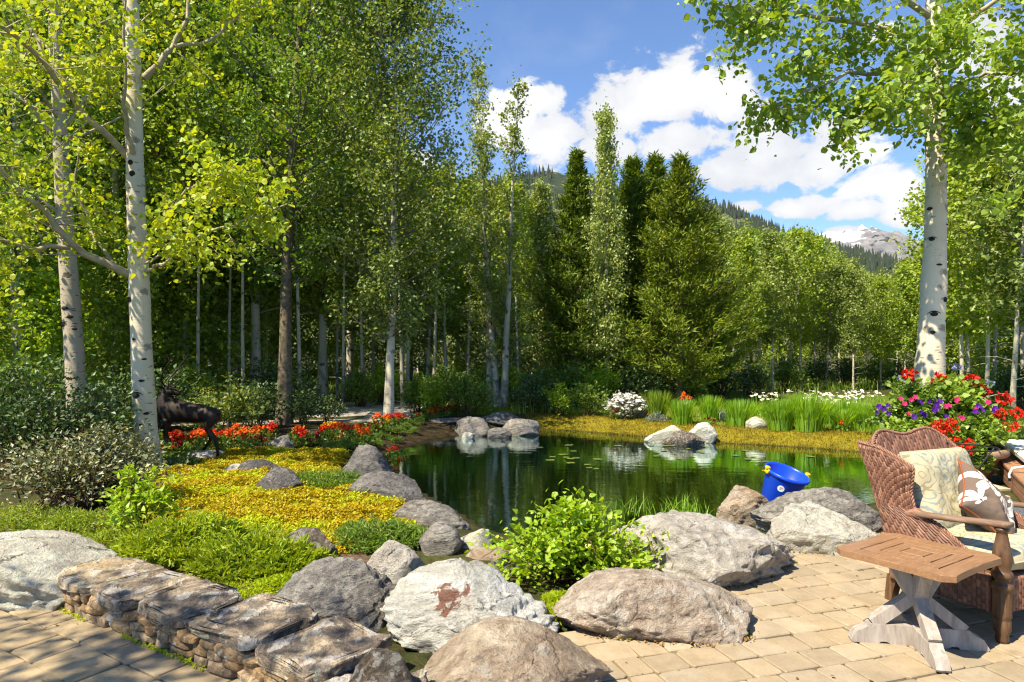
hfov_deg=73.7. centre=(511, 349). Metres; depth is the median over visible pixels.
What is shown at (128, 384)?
green shrub
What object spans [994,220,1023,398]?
aspen tree
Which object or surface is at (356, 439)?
edging plant
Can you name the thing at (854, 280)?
aspen tree
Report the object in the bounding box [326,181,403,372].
aspen tree
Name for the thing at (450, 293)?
aspen tree
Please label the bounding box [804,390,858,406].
daisy clump
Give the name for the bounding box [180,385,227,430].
green shrub
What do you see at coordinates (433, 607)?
boulder
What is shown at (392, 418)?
flower plant
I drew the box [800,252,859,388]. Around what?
aspen tree
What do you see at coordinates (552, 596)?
creeping plant
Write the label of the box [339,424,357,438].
flower plant
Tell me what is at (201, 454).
rock
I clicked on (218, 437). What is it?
flower plant
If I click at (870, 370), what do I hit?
green shrub
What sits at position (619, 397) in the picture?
white flowering shrub
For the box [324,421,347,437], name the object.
flower plant
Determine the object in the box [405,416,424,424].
edging plant
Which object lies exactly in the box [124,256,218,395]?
aspen sapling
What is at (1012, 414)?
geranium
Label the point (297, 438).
flower plant
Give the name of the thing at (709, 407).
iris clump
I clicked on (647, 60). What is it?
sky
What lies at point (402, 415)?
flower plant
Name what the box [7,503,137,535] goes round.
ground plant
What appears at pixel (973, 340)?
aspen tree
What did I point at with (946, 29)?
aspen tree
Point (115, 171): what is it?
aspen tree
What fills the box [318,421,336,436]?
flower plant
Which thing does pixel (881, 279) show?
aspen tree
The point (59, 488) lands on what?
variegated shrub
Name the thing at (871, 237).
mountain
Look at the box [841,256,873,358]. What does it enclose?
aspen tree
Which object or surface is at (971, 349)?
aspen sapling
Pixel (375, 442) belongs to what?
edging plant
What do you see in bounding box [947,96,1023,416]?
aspen tree
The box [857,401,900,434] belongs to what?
iris clump
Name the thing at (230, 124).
aspen tree
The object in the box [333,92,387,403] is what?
aspen tree
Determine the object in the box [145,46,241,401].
aspen tree
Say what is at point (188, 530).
spreading juniper
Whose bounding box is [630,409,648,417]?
silver plant
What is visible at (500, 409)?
lawn grass
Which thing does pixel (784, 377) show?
green shrub
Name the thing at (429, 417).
edging plant
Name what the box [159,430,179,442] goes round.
flower plant
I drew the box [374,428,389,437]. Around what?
edging plant
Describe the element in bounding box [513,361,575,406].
green shrub
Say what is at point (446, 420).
rock
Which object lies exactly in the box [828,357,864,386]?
green shrub
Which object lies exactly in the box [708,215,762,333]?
aspen tree
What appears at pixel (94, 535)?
ground plant
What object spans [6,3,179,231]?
aspen tree
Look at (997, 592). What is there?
wicker armchair
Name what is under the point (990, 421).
petunia
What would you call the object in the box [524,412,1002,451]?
moss
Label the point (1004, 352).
aspen sapling
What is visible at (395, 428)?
edging plant
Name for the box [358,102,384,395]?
aspen tree
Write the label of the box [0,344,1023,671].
ground
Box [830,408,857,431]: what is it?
iris clump
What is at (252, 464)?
rock
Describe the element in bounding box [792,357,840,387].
green shrub
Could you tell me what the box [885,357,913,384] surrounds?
green shrub
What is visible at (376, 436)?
edging plant
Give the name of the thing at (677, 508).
waterside grass
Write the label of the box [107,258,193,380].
aspen sapling
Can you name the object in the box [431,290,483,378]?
aspen sapling
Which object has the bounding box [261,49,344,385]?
aspen tree
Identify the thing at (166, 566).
ground plant
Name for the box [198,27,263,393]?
aspen tree
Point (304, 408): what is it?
green shrub
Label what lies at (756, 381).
green shrub
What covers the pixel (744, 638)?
soil crumbs
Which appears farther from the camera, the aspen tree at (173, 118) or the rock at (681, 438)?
the aspen tree at (173, 118)
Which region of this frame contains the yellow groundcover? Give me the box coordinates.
[107,444,416,555]
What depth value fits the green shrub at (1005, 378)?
18.17 m
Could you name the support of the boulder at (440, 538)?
on the ground at (424, 434)
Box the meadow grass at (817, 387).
[64,372,1021,413]
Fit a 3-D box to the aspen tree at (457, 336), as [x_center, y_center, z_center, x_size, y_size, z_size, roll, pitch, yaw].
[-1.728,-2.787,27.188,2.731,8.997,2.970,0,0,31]
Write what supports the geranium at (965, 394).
in the planter
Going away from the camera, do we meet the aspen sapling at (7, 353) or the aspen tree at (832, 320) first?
the aspen sapling at (7, 353)
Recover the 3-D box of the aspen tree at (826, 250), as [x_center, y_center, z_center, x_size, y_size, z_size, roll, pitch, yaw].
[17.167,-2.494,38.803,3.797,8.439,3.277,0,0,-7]
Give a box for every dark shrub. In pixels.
[0,344,169,479]
[5,382,160,458]
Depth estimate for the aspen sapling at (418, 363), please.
29.71 m
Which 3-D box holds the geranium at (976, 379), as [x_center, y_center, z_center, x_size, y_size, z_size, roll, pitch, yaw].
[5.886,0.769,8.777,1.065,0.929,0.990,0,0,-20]
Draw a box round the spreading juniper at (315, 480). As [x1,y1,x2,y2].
[295,466,363,489]
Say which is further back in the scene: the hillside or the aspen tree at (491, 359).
the hillside
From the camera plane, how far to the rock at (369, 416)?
15.85 m
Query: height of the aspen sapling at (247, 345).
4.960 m
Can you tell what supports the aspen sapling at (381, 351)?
on the ground at (424, 434)
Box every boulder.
[0,529,121,612]
[274,556,394,631]
[342,444,391,477]
[346,470,425,501]
[349,648,412,681]
[367,540,425,583]
[380,558,559,653]
[392,500,470,529]
[418,520,461,555]
[424,616,612,681]
[454,416,489,436]
[502,418,539,435]
[551,567,752,644]
[611,509,794,587]
[716,485,768,526]
[749,487,881,531]
[766,500,878,555]
[1013,507,1023,515]
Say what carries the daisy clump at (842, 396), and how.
on the ground at (424, 434)
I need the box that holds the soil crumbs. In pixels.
[584,528,881,646]
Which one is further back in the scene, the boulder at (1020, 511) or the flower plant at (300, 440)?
the flower plant at (300, 440)
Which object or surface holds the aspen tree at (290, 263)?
on the ground at (424, 434)
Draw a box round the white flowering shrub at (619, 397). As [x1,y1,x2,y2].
[602,389,647,418]
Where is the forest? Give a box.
[473,163,911,273]
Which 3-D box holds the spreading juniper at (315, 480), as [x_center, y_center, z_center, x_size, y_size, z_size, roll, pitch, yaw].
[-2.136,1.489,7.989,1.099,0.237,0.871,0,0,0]
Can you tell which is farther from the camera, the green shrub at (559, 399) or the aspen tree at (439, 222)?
the aspen tree at (439, 222)
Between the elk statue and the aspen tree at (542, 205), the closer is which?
the elk statue
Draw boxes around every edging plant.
[321,437,353,448]
[335,438,359,448]
[350,436,369,443]
[353,441,368,448]
[362,432,381,440]
[369,438,383,445]
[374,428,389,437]
[384,424,404,432]
[385,434,404,441]
[394,421,412,427]
[403,426,418,432]
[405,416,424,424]
[423,414,433,420]
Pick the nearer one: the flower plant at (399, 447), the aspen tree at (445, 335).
the flower plant at (399, 447)
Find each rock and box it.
[179,449,224,457]
[223,463,239,470]
[238,459,277,473]
[256,466,303,492]
[266,435,293,449]
[287,527,337,554]
[364,412,382,418]
[427,418,461,423]
[461,528,491,549]
[462,432,474,438]
[466,545,509,560]
[482,412,519,425]
[487,427,511,437]
[487,558,537,575]
[644,425,679,442]
[662,430,704,445]
[689,422,717,442]
[717,410,725,420]
[745,416,766,428]
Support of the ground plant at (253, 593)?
on the ground at (424, 434)
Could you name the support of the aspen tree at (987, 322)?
on the ground at (424, 434)
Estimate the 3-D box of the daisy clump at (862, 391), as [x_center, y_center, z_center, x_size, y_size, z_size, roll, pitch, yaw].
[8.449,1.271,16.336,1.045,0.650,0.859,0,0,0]
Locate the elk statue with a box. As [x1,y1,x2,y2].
[157,351,220,456]
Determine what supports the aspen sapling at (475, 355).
on the ground at (424, 434)
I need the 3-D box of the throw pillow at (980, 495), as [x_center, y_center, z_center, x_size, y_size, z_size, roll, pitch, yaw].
[2.938,0.958,4.218,0.212,0.450,0.450,-50,-1,43]
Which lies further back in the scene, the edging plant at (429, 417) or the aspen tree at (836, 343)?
the aspen tree at (836, 343)
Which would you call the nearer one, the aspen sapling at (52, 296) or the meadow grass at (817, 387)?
the aspen sapling at (52, 296)
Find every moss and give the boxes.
[58,606,205,670]
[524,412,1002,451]
[602,551,823,681]
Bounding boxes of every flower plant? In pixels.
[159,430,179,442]
[159,441,178,457]
[160,439,192,457]
[161,429,186,444]
[171,432,207,453]
[186,428,204,446]
[187,428,221,449]
[202,428,227,449]
[211,429,237,446]
[218,427,248,450]
[226,434,250,447]
[231,422,250,440]
[234,428,258,445]
[238,433,269,448]
[248,424,273,444]
[259,421,278,442]
[286,427,309,446]
[289,425,312,442]
[294,430,313,446]
[302,433,323,445]
[314,433,333,443]
[316,423,340,441]
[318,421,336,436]
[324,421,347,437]
[330,432,347,439]
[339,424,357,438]
[344,424,364,436]
[351,426,377,443]
[359,420,384,432]
[370,412,392,427]
[371,424,386,431]
[383,413,397,425]
[384,446,399,459]
[390,412,402,426]
[392,413,407,423]
[392,445,406,455]
[407,411,425,418]
[424,408,436,416]
[434,405,445,417]
[434,407,452,416]
[609,408,623,418]
[680,391,692,402]
[704,416,717,423]
[835,420,854,430]
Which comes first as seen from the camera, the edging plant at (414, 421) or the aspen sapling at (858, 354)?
the edging plant at (414, 421)
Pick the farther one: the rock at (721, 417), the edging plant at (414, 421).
the rock at (721, 417)
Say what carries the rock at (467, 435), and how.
on the ground at (424, 434)
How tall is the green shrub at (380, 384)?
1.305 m
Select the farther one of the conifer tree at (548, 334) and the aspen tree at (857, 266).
the aspen tree at (857, 266)
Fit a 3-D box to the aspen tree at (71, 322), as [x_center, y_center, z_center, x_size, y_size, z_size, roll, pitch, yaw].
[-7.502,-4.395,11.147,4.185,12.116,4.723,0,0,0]
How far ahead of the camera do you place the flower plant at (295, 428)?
11.46 m
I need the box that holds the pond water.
[388,430,875,537]
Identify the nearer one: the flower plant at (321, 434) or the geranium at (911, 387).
the geranium at (911, 387)
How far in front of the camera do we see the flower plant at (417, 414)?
14.93 m
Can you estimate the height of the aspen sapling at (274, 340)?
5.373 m
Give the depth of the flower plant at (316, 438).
11.16 m
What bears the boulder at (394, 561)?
on the ground at (424, 434)
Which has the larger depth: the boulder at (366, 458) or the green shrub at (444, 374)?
the green shrub at (444, 374)
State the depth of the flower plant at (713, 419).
14.63 m
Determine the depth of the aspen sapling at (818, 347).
35.88 m
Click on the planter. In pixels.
(1003, 452)
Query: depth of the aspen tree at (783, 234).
37.74 m
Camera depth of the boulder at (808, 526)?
5.41 m
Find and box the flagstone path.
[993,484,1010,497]
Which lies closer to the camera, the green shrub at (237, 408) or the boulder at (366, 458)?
the boulder at (366, 458)
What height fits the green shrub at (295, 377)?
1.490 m
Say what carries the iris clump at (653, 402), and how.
on the ground at (424, 434)
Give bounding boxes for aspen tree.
[0,0,123,425]
[0,0,164,362]
[0,0,199,444]
[0,0,322,464]
[0,17,95,348]
[0,83,71,230]
[1,0,224,386]
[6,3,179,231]
[75,42,125,339]
[79,1,245,378]
[94,0,292,381]
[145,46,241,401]
[147,0,346,398]
[148,89,200,350]
[149,0,273,388]
[172,0,421,424]
[192,78,286,388]
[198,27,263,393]
[204,4,322,367]
[235,79,287,378]
[255,0,413,402]
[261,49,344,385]
[268,0,502,424]
[304,94,379,406]
[312,11,426,389]
[318,103,346,398]
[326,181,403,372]
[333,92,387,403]
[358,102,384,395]
[362,124,447,407]
[365,154,451,401]
[375,195,429,391]
[384,163,482,376]
[384,179,427,379]
[401,161,465,380]
[402,163,472,381]
[419,158,466,396]
[439,168,492,374]
[443,52,539,407]
[443,170,503,401]
[446,183,482,370]
[466,172,537,371]
[489,171,551,378]
[500,188,552,369]
[513,170,564,376]
[577,89,637,402]
[677,0,1023,389]
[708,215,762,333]
[719,222,783,394]
[723,224,764,379]
[735,221,793,381]
[741,218,771,374]
[748,225,816,391]
[763,229,825,382]
[765,228,796,360]
[768,222,838,389]
[791,231,849,381]
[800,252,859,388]
[804,232,838,356]
[812,251,863,381]
[817,251,846,368]
[828,265,887,390]
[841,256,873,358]
[844,269,886,379]
[856,272,904,388]
[862,272,895,366]
[873,260,916,372]
[876,255,919,384]
[885,195,983,346]
[889,255,921,360]
[893,158,1013,379]
[895,144,1011,374]
[897,220,967,369]
[919,136,1023,404]
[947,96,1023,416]
[952,220,1013,398]
[955,100,1023,386]
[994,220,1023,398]
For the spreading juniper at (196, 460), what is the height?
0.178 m
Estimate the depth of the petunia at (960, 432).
8.11 m
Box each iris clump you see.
[635,390,678,418]
[662,397,699,424]
[694,394,727,422]
[715,398,764,426]
[752,396,800,430]
[779,393,846,432]
[826,398,858,427]
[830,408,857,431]
[842,401,885,429]
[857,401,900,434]
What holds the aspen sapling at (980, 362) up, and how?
on the ground at (424, 434)
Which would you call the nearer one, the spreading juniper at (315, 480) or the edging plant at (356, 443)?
the spreading juniper at (315, 480)
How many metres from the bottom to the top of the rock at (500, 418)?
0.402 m
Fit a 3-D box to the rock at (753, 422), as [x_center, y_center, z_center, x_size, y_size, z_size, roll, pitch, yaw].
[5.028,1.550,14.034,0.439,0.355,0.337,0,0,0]
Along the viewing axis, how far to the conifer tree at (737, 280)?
22.16 m
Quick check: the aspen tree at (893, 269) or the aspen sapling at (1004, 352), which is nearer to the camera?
the aspen sapling at (1004, 352)
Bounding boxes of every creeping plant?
[329,513,430,555]
[540,589,566,603]
[546,599,561,625]
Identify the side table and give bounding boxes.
[837,533,1001,672]
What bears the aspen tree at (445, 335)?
on the ground at (424, 434)
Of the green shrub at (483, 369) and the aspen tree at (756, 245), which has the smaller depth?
the green shrub at (483, 369)
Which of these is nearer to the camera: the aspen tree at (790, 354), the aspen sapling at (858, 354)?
the aspen tree at (790, 354)
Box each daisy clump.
[750,392,777,416]
[803,396,836,424]
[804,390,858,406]
[820,392,859,421]
[842,389,884,405]
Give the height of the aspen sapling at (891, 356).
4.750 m
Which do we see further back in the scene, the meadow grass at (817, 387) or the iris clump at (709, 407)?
the meadow grass at (817, 387)
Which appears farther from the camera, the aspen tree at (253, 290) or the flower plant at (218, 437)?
the aspen tree at (253, 290)
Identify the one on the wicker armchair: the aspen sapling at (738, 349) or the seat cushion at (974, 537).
the seat cushion at (974, 537)
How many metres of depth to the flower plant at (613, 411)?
15.65 m
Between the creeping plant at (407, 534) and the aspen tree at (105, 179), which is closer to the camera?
the creeping plant at (407, 534)
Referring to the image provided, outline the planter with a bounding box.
[980,444,1009,479]
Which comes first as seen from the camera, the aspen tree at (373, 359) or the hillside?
the aspen tree at (373, 359)
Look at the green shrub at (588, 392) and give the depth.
16.19 m
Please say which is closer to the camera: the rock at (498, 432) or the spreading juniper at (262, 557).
the spreading juniper at (262, 557)
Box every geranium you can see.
[857,367,956,429]
[885,371,1002,428]
[898,364,994,402]
[929,418,998,472]
[950,374,1016,425]
[992,407,1023,439]
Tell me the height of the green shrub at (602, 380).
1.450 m
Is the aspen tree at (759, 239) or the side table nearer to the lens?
the side table
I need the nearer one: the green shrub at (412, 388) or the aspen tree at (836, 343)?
the green shrub at (412, 388)
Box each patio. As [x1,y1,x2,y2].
[0,608,241,681]
[558,530,1023,681]
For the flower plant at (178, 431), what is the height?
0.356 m
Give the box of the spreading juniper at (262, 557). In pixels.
[175,523,337,584]
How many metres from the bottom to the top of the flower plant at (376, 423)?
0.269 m
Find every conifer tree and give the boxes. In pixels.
[515,253,582,386]
[518,144,630,402]
[558,153,710,393]
[583,149,734,387]
[597,150,786,400]
[672,215,753,397]
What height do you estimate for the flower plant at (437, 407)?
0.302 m
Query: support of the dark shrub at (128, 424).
on the ground at (424, 434)
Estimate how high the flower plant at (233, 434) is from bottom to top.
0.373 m
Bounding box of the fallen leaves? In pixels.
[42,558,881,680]
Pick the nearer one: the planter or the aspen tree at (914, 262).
the planter
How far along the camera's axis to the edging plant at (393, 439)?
12.87 m
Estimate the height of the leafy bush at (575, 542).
0.738 m
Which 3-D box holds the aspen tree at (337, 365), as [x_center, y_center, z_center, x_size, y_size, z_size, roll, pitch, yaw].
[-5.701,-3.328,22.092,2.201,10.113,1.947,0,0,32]
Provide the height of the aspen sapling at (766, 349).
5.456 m
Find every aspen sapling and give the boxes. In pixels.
[0,252,85,381]
[0,256,108,418]
[1,229,101,365]
[9,224,125,408]
[79,242,181,393]
[83,213,205,390]
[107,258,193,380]
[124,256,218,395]
[155,242,240,375]
[163,248,271,402]
[190,253,296,397]
[217,253,308,381]
[232,300,293,379]
[273,274,351,390]
[306,282,365,386]
[328,280,381,378]
[356,281,419,381]
[404,287,449,377]
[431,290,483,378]
[452,272,524,383]
[494,293,537,379]
[495,275,536,372]
[519,283,560,383]
[724,311,756,363]
[736,293,784,375]
[774,296,811,376]
[785,304,845,376]
[834,304,875,375]
[873,292,912,375]
[893,298,955,373]
[945,317,1001,373]
[956,326,1007,370]
[970,322,1013,376]
[976,314,1019,380]
[1003,322,1019,372]
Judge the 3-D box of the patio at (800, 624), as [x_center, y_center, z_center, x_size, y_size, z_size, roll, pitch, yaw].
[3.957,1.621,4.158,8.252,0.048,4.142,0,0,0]
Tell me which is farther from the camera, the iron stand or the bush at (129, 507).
the iron stand
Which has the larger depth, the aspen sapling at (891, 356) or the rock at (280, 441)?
the aspen sapling at (891, 356)
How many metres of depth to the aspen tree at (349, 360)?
25.85 m
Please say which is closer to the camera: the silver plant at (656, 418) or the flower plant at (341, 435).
the flower plant at (341, 435)
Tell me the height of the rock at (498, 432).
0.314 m
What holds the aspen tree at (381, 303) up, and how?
on the ground at (424, 434)
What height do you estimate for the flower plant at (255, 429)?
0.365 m
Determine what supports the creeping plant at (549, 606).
on the ground at (424, 434)
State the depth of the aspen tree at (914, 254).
21.24 m
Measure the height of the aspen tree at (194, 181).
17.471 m
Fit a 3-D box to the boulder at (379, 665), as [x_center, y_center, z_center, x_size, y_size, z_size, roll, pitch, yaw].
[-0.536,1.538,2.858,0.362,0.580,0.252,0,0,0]
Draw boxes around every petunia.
[875,403,928,431]
[897,395,984,447]
[904,398,1016,445]
[946,397,1010,444]
[968,403,1023,449]
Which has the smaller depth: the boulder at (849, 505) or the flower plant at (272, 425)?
the boulder at (849, 505)
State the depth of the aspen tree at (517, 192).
20.90 m
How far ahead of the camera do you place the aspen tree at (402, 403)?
18.43 m
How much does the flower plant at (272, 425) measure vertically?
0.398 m
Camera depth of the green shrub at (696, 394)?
19.65 m
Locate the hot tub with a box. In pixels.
[995,439,1023,501]
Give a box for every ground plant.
[0,498,93,531]
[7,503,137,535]
[77,518,156,548]
[122,553,176,568]
[191,574,267,598]
[218,578,279,598]
[249,571,292,592]
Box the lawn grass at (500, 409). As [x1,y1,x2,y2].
[415,393,1023,438]
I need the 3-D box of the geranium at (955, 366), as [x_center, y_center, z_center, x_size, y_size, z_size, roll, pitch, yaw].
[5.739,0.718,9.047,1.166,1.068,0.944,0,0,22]
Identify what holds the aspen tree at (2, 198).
on the ground at (424, 434)
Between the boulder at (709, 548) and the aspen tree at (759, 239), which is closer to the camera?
the boulder at (709, 548)
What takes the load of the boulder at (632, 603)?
on the ground at (424, 434)
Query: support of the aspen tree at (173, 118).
on the ground at (424, 434)
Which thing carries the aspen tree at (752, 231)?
on the ground at (424, 434)
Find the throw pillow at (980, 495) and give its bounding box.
[957,458,1014,533]
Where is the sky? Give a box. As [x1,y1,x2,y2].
[269,0,1023,240]
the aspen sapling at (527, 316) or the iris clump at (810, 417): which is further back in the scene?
the aspen sapling at (527, 316)
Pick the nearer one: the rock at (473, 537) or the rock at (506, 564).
the rock at (506, 564)
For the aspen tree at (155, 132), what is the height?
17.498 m
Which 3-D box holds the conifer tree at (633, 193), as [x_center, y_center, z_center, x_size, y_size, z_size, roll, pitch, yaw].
[3.600,-2.200,20.880,4.394,7.799,4.660,0,0,44]
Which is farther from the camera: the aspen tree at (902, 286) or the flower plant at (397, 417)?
the aspen tree at (902, 286)
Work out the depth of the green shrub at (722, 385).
21.78 m
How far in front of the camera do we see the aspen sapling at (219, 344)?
18.75 m
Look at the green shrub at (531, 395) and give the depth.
16.97 m
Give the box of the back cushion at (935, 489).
[898,447,973,527]
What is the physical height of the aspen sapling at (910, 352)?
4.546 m
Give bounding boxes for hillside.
[101,171,1013,343]
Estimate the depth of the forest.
1361.62 m
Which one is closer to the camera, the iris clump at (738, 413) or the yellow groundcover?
the yellow groundcover
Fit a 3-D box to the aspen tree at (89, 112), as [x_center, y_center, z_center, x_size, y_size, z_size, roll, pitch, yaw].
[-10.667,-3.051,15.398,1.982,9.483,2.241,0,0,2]
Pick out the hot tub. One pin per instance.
(1010, 472)
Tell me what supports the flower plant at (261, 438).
on the ground at (424, 434)
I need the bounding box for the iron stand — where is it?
[953,442,999,469]
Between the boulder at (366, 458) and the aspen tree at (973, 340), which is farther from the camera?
the aspen tree at (973, 340)
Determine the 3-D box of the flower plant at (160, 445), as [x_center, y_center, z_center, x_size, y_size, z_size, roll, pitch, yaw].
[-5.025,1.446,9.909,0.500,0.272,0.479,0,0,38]
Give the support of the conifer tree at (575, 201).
on the ground at (424, 434)
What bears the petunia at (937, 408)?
in the planter
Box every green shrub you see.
[0,346,63,440]
[0,350,129,444]
[99,372,166,421]
[103,363,203,430]
[110,408,162,457]
[155,359,221,422]
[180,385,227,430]
[185,363,276,437]
[226,379,297,428]
[232,356,331,414]
[285,387,326,424]
[309,392,354,422]
[340,367,379,407]
[354,360,410,404]
[395,374,430,412]
[410,372,461,410]
[415,361,474,407]
[429,368,500,415]
[450,362,517,405]
[498,365,534,405]
[506,370,553,412]
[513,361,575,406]
[534,380,581,416]
[538,357,610,406]
[565,356,628,403]
[567,380,612,415]
[609,360,668,405]
[630,359,699,402]
[671,356,713,402]
[702,359,750,398]
[728,361,777,395]
[756,354,818,390]
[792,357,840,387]
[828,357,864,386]
[855,356,897,387]
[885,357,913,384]
[945,364,970,378]
[958,363,1002,402]
[990,365,1023,409]
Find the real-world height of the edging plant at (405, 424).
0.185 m
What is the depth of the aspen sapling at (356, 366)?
29.68 m
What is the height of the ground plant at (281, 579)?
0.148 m
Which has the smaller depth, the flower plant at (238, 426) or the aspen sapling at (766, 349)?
the flower plant at (238, 426)
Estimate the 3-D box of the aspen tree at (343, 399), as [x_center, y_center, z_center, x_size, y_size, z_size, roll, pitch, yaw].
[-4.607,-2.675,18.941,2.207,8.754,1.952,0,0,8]
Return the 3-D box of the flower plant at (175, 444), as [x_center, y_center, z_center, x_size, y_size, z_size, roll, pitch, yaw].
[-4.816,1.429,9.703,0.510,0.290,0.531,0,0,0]
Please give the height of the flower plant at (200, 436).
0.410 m
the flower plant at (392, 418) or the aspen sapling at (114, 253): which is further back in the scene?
the aspen sapling at (114, 253)
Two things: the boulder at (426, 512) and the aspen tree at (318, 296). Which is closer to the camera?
the boulder at (426, 512)
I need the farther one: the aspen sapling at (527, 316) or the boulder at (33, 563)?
the aspen sapling at (527, 316)
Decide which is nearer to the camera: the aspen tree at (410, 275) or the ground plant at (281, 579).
the ground plant at (281, 579)
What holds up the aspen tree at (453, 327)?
on the ground at (424, 434)
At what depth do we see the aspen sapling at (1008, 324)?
22.46 m
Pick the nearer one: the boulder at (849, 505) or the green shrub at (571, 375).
the boulder at (849, 505)
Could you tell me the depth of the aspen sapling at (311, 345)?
23.73 m
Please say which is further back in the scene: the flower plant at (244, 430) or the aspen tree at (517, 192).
the aspen tree at (517, 192)
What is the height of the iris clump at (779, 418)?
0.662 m
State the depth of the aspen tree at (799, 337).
26.85 m
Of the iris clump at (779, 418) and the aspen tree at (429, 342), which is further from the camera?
the aspen tree at (429, 342)
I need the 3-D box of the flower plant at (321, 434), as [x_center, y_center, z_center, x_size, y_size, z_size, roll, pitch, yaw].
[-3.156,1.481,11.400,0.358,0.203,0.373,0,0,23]
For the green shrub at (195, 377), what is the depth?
14.84 m
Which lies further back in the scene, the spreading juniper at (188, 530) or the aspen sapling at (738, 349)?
the aspen sapling at (738, 349)
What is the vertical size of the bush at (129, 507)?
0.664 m
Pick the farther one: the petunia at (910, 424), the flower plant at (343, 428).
the flower plant at (343, 428)
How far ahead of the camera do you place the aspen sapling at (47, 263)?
15.90 m
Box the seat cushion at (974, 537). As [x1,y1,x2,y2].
[946,523,1023,570]
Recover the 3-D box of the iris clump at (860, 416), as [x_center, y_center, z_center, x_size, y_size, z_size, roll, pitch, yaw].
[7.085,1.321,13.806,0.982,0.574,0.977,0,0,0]
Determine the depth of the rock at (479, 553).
5.24 m
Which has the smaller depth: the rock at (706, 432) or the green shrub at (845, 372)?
the rock at (706, 432)
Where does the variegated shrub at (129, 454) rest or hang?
on the ground at (424, 434)
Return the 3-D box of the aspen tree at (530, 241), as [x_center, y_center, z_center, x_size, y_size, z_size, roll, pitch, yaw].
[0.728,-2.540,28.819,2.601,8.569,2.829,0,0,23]
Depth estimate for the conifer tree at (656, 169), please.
21.24 m
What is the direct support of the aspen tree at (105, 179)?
on the ground at (424, 434)
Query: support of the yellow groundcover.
on the ground at (424, 434)
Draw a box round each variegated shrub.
[0,415,198,518]
[51,412,177,507]
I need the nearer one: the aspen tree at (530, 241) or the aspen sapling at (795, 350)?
the aspen tree at (530, 241)
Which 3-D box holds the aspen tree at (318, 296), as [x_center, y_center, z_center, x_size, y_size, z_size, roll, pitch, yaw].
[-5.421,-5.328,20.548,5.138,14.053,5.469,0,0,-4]
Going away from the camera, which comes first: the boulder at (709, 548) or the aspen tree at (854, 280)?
the boulder at (709, 548)
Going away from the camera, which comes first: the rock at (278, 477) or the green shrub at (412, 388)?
the rock at (278, 477)
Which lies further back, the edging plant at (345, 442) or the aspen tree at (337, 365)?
the aspen tree at (337, 365)
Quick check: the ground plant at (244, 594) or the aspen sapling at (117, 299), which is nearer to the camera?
the ground plant at (244, 594)
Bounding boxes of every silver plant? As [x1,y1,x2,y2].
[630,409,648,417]
[645,411,667,421]
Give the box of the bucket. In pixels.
[761,462,810,501]
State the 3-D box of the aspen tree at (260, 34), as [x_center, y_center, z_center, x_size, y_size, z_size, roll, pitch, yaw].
[-9.521,-6.953,27.043,6.924,17.405,6.638,0,0,19]
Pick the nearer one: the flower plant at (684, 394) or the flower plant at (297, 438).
the flower plant at (297, 438)
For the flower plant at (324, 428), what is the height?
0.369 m
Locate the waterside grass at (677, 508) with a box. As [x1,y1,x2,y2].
[575,490,714,520]
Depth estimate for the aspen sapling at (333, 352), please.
27.82 m
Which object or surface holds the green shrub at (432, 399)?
on the ground at (424, 434)
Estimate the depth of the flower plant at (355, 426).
12.10 m
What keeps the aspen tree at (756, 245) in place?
on the ground at (424, 434)
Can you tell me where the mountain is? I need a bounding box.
[819,225,919,260]
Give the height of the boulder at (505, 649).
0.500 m
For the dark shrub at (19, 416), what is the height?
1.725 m
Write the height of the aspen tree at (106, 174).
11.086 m
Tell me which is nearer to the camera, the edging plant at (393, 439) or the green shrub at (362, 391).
the edging plant at (393, 439)
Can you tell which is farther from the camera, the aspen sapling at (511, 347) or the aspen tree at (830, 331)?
the aspen sapling at (511, 347)
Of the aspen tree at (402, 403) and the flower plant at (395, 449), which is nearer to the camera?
the flower plant at (395, 449)
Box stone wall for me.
[56,557,428,681]
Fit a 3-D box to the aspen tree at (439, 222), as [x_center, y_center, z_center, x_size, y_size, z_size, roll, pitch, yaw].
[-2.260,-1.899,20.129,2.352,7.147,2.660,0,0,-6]
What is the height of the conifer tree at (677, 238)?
7.364 m
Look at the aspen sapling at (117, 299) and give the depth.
15.67 m
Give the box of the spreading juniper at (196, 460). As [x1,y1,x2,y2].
[157,455,202,464]
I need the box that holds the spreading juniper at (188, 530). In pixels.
[109,505,267,568]
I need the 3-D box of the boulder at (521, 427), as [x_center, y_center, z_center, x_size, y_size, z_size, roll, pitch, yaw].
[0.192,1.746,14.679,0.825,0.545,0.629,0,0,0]
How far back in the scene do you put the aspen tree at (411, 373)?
29.93 m
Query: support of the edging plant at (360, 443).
on the ground at (424, 434)
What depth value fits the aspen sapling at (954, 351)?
24.66 m
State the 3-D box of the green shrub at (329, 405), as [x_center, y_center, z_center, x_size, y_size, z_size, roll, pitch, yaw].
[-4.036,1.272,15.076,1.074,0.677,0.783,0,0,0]
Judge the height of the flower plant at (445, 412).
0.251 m
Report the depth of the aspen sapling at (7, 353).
13.89 m
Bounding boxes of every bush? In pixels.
[96,459,189,531]
[464,480,669,591]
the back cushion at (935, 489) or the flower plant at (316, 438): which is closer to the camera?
the back cushion at (935, 489)
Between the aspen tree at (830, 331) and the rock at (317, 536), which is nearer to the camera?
the rock at (317, 536)
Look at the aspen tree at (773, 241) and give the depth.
25.47 m
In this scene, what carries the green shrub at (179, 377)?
on the ground at (424, 434)
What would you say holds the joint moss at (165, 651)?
on the side patio at (36, 646)
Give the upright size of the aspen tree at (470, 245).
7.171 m
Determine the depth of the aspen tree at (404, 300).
25.02 m
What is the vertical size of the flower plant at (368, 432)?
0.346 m
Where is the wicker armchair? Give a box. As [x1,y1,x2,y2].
[857,426,1023,643]

